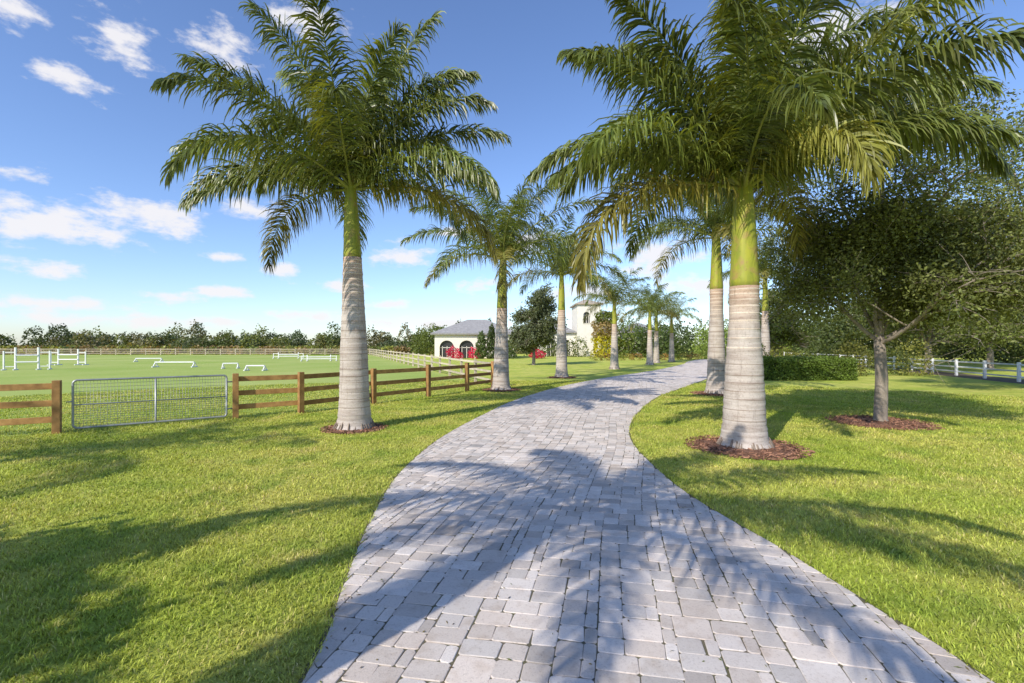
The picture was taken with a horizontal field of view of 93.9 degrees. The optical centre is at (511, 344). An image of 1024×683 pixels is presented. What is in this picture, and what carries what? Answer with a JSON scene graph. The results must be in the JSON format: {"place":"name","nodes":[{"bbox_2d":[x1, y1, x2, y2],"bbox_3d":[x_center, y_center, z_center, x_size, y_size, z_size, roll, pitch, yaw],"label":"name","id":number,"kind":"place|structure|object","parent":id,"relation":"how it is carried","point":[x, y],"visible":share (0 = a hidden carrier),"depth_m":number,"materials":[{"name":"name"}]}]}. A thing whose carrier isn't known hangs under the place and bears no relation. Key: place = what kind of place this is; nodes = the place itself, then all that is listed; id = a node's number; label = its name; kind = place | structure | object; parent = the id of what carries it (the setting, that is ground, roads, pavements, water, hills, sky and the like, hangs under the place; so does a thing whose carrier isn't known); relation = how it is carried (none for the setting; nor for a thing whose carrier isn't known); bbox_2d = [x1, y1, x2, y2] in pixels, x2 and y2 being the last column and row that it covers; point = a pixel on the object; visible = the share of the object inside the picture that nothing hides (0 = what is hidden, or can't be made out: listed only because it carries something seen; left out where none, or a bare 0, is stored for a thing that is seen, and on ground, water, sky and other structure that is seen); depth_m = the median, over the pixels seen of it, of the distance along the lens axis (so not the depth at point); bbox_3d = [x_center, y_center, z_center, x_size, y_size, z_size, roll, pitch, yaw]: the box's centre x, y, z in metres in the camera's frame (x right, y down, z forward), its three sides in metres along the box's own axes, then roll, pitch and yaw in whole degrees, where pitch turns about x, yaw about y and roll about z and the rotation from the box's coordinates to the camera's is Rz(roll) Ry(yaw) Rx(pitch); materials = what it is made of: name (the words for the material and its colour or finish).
{"place":"outdoors","nodes":[
{"label":"outdoors","id":0,"kind":"place"},
{"bbox_2d":[0,355,489,436],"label":"paddock field","id":1,"kind":"structure","parent":0,"point":[68,372],"depth_m":29.67,"materials":[{"name":"green plant"}]},
{"bbox_2d":[1,347,51,369],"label":"horse jump","id":2,"kind":"object","parent":1,"relation":"on","point":[37,361],"visible":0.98,"depth_m":33.91,"materials":[{"name":"white paint"}]},
{"bbox_2d":[0,380,61,433],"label":"wooden fence","id":3,"kind":"object","parent":1,"relation":"on","point":[55,403],"visible":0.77,"depth_m":9.61,"materials":[{"name":"brown wood"}]},
{"bbox_2d":[47,349,88,364],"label":"horse jump","id":4,"kind":"object","parent":1,"relation":"on","point":[58,359],"visible":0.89,"depth_m":41.91,"materials":[{"name":"white paint"}]},
{"bbox_2d":[133,358,163,361],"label":"horse jump","id":5,"kind":"object","parent":1,"relation":"on","point":[148,358],"visible":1,"depth_m":49.91,"materials":[{"name":"white paint"}]},
{"bbox_2d":[151,362,197,366],"bbox_3d":[-26.800,1.575,38.000,3.080,0.450,0.800,0,0,-3],"label":"horse jump","id":6,"kind":"object","parent":1,"relation":"on","point":[175,362],"visible":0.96,"depth_m":37.91,"materials":[{"name":"white paint"}]},
{"bbox_2d":[221,363,239,368],"bbox_3d":[-21.200,1.585,36.000,1.080,0.430,0.800,0,0,-17],"label":"horse jump","id":7,"kind":"object","parent":1,"relation":"on","point":[223,367],"visible":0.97,"depth_m":35.88,"materials":[{"name":"white paint"}]},
{"bbox_2d":[11,348,490,381],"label":"paddock fence","id":8,"kind":"object","parent":1,"relation":"on","point":[475,361],"visible":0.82,"depth_m":36.04,"materials":[{"name":"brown wood"}]},
{"bbox_2d":[243,365,267,370],"bbox_3d":[-17.700,1.605,33.000,1.280,0.390,0.800,0,0,-6],"label":"horse jump","id":9,"kind":"object","parent":1,"relation":"on","point":[247,369],"visible":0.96,"depth_m":32.91,"materials":[{"name":"white paint"}]},
{"bbox_2d":[272,352,303,358],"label":"horse jump","id":10,"kind":"object","parent":1,"relation":"on","point":[278,356],"visible":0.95,"depth_m":61.88,"materials":[{"name":"white paint"}]},
{"bbox_2d":[301,355,336,360],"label":"horse jump","id":11,"kind":"object","parent":1,"relation":"on","point":[330,358],"visible":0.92,"depth_m":51.99,"materials":[{"name":"white paint"}]},
{"bbox_2d":[232,361,493,418],"bbox_3d":[-3.578,1.263,15.688,0.692,1.154,10.391,0,0,36],"label":"wooden fence","id":12,"kind":"object","parent":1,"relation":"on","point":[301,402],"visible":0.84,"depth_m":13.35,"materials":[{"name":"brown wood"}]},
{"bbox_2d":[66,375,231,428],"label":"metal gate","id":13,"kind":"structure","parent":12,"relation":"attached to","point":[72,402],"depth_m":10.62,"materials":[{"name":"metal"}]},
{"bbox_2d":[430,320,512,357],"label":"stable house","id":14,"kind":"structure","parent":0,"point":[462,336],"depth_m":63.28,"materials":[{"name":"paint"}]},
{"bbox_2d":[0,345,1023,682],"bbox_3d":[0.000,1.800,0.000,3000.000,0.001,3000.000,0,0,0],"label":"lawn ground","id":15,"kind":"structure","parent":0,"point":[522,367],"depth_m":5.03,"materials":[{"name":"green plant"}]},
{"bbox_2d":[0,319,537,354],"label":"distant tree line","id":16,"kind":"object","parent":15,"relation":"on","point":[226,343],"visible":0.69,"depth_m":91.71,"materials":[{"name":"green plant"}]},
{"bbox_2d":[149,0,511,430],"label":"royal palm","id":17,"kind":"object","parent":15,"relation":"on","point":[352,145],"visible":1,"depth_m":9.69,"materials":[{"name":"green plant"}]},
{"bbox_2d":[318,422,387,433],"bbox_3d":[-3.372,1.755,10.216,1.425,0.117,1.433,0,0,0],"label":"mulch bed","id":18,"kind":"object","parent":15,"relation":"on","point":[330,429],"visible":0.51,"depth_m":9.84,"materials":[{"name":"brown wood"}]},
{"bbox_2d":[409,323,446,354],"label":"roundish tree","id":19,"kind":"object","parent":15,"relation":"on","point":[425,344],"visible":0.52,"depth_m":77.60,"materials":[{"name":"green plant"}]},
{"bbox_2d":[446,345,463,358],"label":"bougainvillea bush","id":20,"kind":"object","parent":15,"relation":"on","point":[453,354],"visible":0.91,"depth_m":60.19,"materials":[{"name":"red plant"}]},
{"bbox_2d":[467,347,482,358],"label":"bougainvillea bush","id":21,"kind":"object","parent":15,"relation":"on","point":[470,353],"visible":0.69,"depth_m":60.72,"materials":[{"name":"red plant"}]},
{"bbox_2d":[474,330,486,358],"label":"cypress tree","id":22,"kind":"object","parent":15,"relation":"on","point":[481,347],"visible":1,"depth_m":60.04,"materials":[{"name":"green plant"}]},
{"bbox_2d":[485,323,494,358],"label":"cypress tree","id":23,"kind":"object","parent":15,"relation":"on","point":[490,343],"visible":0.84,"depth_m":60.24,"materials":[{"name":"green plant"}]},
{"bbox_2d":[481,388,520,391],"bbox_3d":[-0.416,1.753,18.803,1.607,0.126,1.611,0,0,0],"label":"mulch bed","id":24,"kind":"object","parent":15,"relation":"on","point":[508,390],"visible":0.62,"depth_m":18.35,"materials":[{"name":"brown wood"}]},
{"bbox_2d":[400,163,604,389],"bbox_3d":[-0.260,-2.576,18.991,7.823,8.823,7.264,0,0,19],"label":"royal palm","id":25,"kind":"object","parent":15,"relation":"on","point":[507,228],"visible":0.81,"depth_m":18.41,"materials":[{"name":"green plant"}]},
{"bbox_2d":[508,340,516,358],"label":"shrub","id":26,"kind":"object","parent":15,"relation":"on","point":[510,353],"visible":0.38,"depth_m":60.59,"materials":[{"name":"green plant"}]},
{"bbox_2d":[507,282,567,364],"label":"oak tree","id":27,"kind":"object","parent":15,"relation":"on","point":[532,334],"visible":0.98,"depth_m":40.94,"materials":[{"name":"green plant"}]},
{"bbox_2d":[528,349,546,358],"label":"bougainvillea bush","id":28,"kind":"object","parent":15,"relation":"on","point":[540,355],"visible":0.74,"depth_m":60.61,"materials":[{"name":"red plant"}]},
{"bbox_2d":[549,376,575,378],"bbox_3d":[2.700,1.751,25.995,1.603,0.140,1.587,0,0,0],"label":"mulch bed","id":29,"kind":"object","parent":15,"relation":"on","point":[561,377],"visible":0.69,"depth_m":25.57,"materials":[{"name":"brown wood"}]},
{"bbox_2d":[508,212,626,376],"bbox_3d":[2.442,-2.568,26.057,6.666,8.808,6.563,0,0,-19],"label":"royal palm","id":30,"kind":"object","parent":15,"relation":"on","point":[561,362],"visible":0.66,"depth_m":25.73,"materials":[{"name":"green plant"}]},
{"bbox_2d":[531,329,684,356],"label":"garden shrub","id":31,"kind":"object","parent":15,"relation":"on","point":[579,349],"visible":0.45,"depth_m":69.27,"materials":[{"name":"green plant"}]},
{"bbox_2d":[590,309,627,357],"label":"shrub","id":32,"kind":"object","parent":15,"relation":"on","point":[602,320],"visible":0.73,"depth_m":65.53,"materials":[{"name":"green plant"}]},
{"bbox_2d":[572,265,656,368],"bbox_3d":[7.472,-1.886,35.076,5.876,7.445,6.263,0,0,0],"label":"royal palm","id":33,"kind":"object","parent":15,"relation":"on","point":[614,362],"visible":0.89,"depth_m":34.73,"materials":[{"name":"green plant"}]},
{"bbox_2d":[589,352,702,360],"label":"flower border","id":34,"kind":"object","parent":15,"relation":"on","point":[631,356],"visible":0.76,"depth_m":55.03,"materials":[{"name":"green plant"}]},
{"bbox_2d":[616,283,685,364],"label":"royal palm","id":35,"kind":"object","parent":15,"relation":"on","point":[649,359],"visible":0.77,"depth_m":42.77,"materials":[{"name":"green plant"}]},
{"bbox_2d":[626,285,688,362],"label":"royal palm","id":36,"kind":"object","parent":15,"relation":"on","point":[656,359],"visible":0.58,"depth_m":46.81,"materials":[{"name":"green plant"}]},
{"bbox_2d":[643,291,701,361],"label":"royal palm","id":37,"kind":"object","parent":15,"relation":"on","point":[671,350],"visible":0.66,"depth_m":49.77,"materials":[{"name":"green plant"}]},
{"bbox_2d":[690,390,722,396],"bbox_3d":[7.399,1.753,17.299,1.818,0.131,1.811,0,0,0],"label":"mulch bed","id":38,"kind":"object","parent":15,"relation":"on","point":[701,392],"visible":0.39,"depth_m":17.06,"materials":[{"name":"brown wood"}]},
{"bbox_2d":[629,170,824,393],"bbox_3d":[7.415,-2.603,17.159,6.371,8.878,6.896,0,0,13],"label":"royal palm","id":39,"kind":"object","parent":15,"relation":"on","point":[714,230],"visible":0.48,"depth_m":17.11,"materials":[{"name":"green plant"}]},
{"bbox_2d":[690,325,792,358],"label":"ficus hedge","id":40,"kind":"object","parent":15,"relation":"on","point":[704,344],"visible":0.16,"depth_m":58.09,"materials":[{"name":"green plant"}]},
{"bbox_2d":[683,434,814,460],"bbox_3d":[4.091,1.756,8.353,2.053,0.127,2.069,0,0,0],"label":"mulch bed","id":41,"kind":"object","parent":15,"relation":"on","point":[781,450],"visible":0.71,"depth_m":7.94,"materials":[{"name":"brown wood"}]},
{"bbox_2d":[707,225,797,355],"bbox_3d":[15.827,-2.803,29.969,6.939,9.280,7.185,0,0,27],"label":"royal palm","id":42,"kind":"object","parent":15,"relation":"on","point":[765,335],"visible":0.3,"depth_m":29.79,"materials":[{"name":"green plant"}]},
{"bbox_2d":[523,0,1023,449],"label":"royal palm","id":43,"kind":"object","parent":15,"relation":"on","point":[770,120],"visible":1,"depth_m":7.54,"materials":[{"name":"green plant"}]},
{"bbox_2d":[759,275,824,356],"bbox_3d":[20.727,-2.189,37.846,6.096,8.078,7.019,0,0,0],"label":"oak tree","id":44,"kind":"object","parent":15,"relation":"on","point":[794,335],"visible":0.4,"depth_m":36.31,"materials":[{"name":"green plant"}]},
{"bbox_2d":[763,354,858,380],"bbox_3d":[14.897,1.166,24.654,5.080,1.312,1.963,0,0,0],"label":"clipped hedge","id":45,"kind":"object","parent":15,"relation":"on","point":[796,367],"visible":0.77,"depth_m":23.89,"materials":[{"name":"green plant"}]},
{"bbox_2d":[604,290,1023,363],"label":"distant woodland","id":46,"kind":"object","parent":15,"relation":"on","point":[839,334],"visible":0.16,"depth_m":50.13,"materials":[{"name":"green plant"}]},
{"bbox_2d":[725,335,938,375],"bbox_3d":[18.194,0.642,28.018,12.591,2.392,2.851,0,0,0],"label":"shrub bed","id":47,"kind":"object","parent":15,"relation":"on","point":[900,354],"visible":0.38,"depth_m":27.67,"materials":[{"name":"green plant"}]},
{"bbox_2d":[728,26,1023,421],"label":"oak tree","id":48,"kind":"object","parent":15,"relation":"on","point":[938,261],"visible":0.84,"depth_m":9.80,"materials":[{"name":"green plant"}]},
{"bbox_2d":[824,414,944,430],"bbox_3d":[8.451,1.753,10.966,2.177,0.129,2.151,0,0,0],"label":"mulch bed","id":49,"kind":"object","parent":15,"relation":"on","point":[862,420],"visible":0.91,"depth_m":10.70,"materials":[{"name":"brown wood"}]},
{"bbox_2d":[783,352,1023,381],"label":"white fence","id":50,"kind":"object","parent":15,"relation":"on","point":[985,369],"visible":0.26,"depth_m":26.43,"materials":[{"name":"paint"}]},
{"bbox_2d":[844,278,1022,371],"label":"oak tree","id":51,"kind":"object","parent":15,"relation":"on","point":[928,339],"visible":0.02,"depth_m":30.88,"materials":[{"name":"green plant"}]},
{"bbox_2d":[888,91,1023,381],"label":"oak tree","id":52,"kind":"object","parent":15,"relation":"on","point":[992,331],"visible":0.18,"depth_m":17.60,"materials":[{"name":"green plant"}]},
{"bbox_2d":[913,191,1023,368],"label":"oak tree","id":53,"kind":"object","parent":15,"relation":"on","point":[990,357],"visible":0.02,"depth_m":35.91,"materials":[{"name":"green plant"}]},
{"bbox_2d":[0,0,1023,344],"label":"sky","id":54,"kind":"structure","parent":0,"point":[91,237],"materials":[{"name":"blue"}]},
{"bbox_2d":[538,305,666,355],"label":"walls","id":55,"kind":"structure","parent":0,"point":[584,330],"depth_m":73.00,"materials":[{"name":"paint"}]},
{"bbox_2d":[569,300,619,315],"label":"tower roofs","id":56,"kind":"structure","parent":55,"relation":"on","point":[582,303],"depth_m":73.31,"materials":[{"name":"beige tile"}]},
{"bbox_2d":[554,323,666,332],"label":"wing roofs","id":57,"kind":"structure","parent":55,"relation":"on","point":[568,330],"depth_m":75.11,"materials":[{"name":"grey tile"}]},
{"bbox_2d":[298,359,995,682],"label":"paver driveway","id":58,"kind":"structure","parent":0,"point":[816,661],"depth_m":3.57,"materials":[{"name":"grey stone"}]},
{"bbox_2d":[320,383,990,682],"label":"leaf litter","id":59,"kind":"object","parent":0,"point":[592,584],"visible":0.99,"depth_m":3.61,"materials":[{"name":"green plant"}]},
{"bbox_2d":[860,365,1023,383],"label":"dirt track","id":60,"kind":"structure","parent":0,"point":[999,379],"depth_m":26.88,"materials":[{"name":"beige soil"}]}
]}

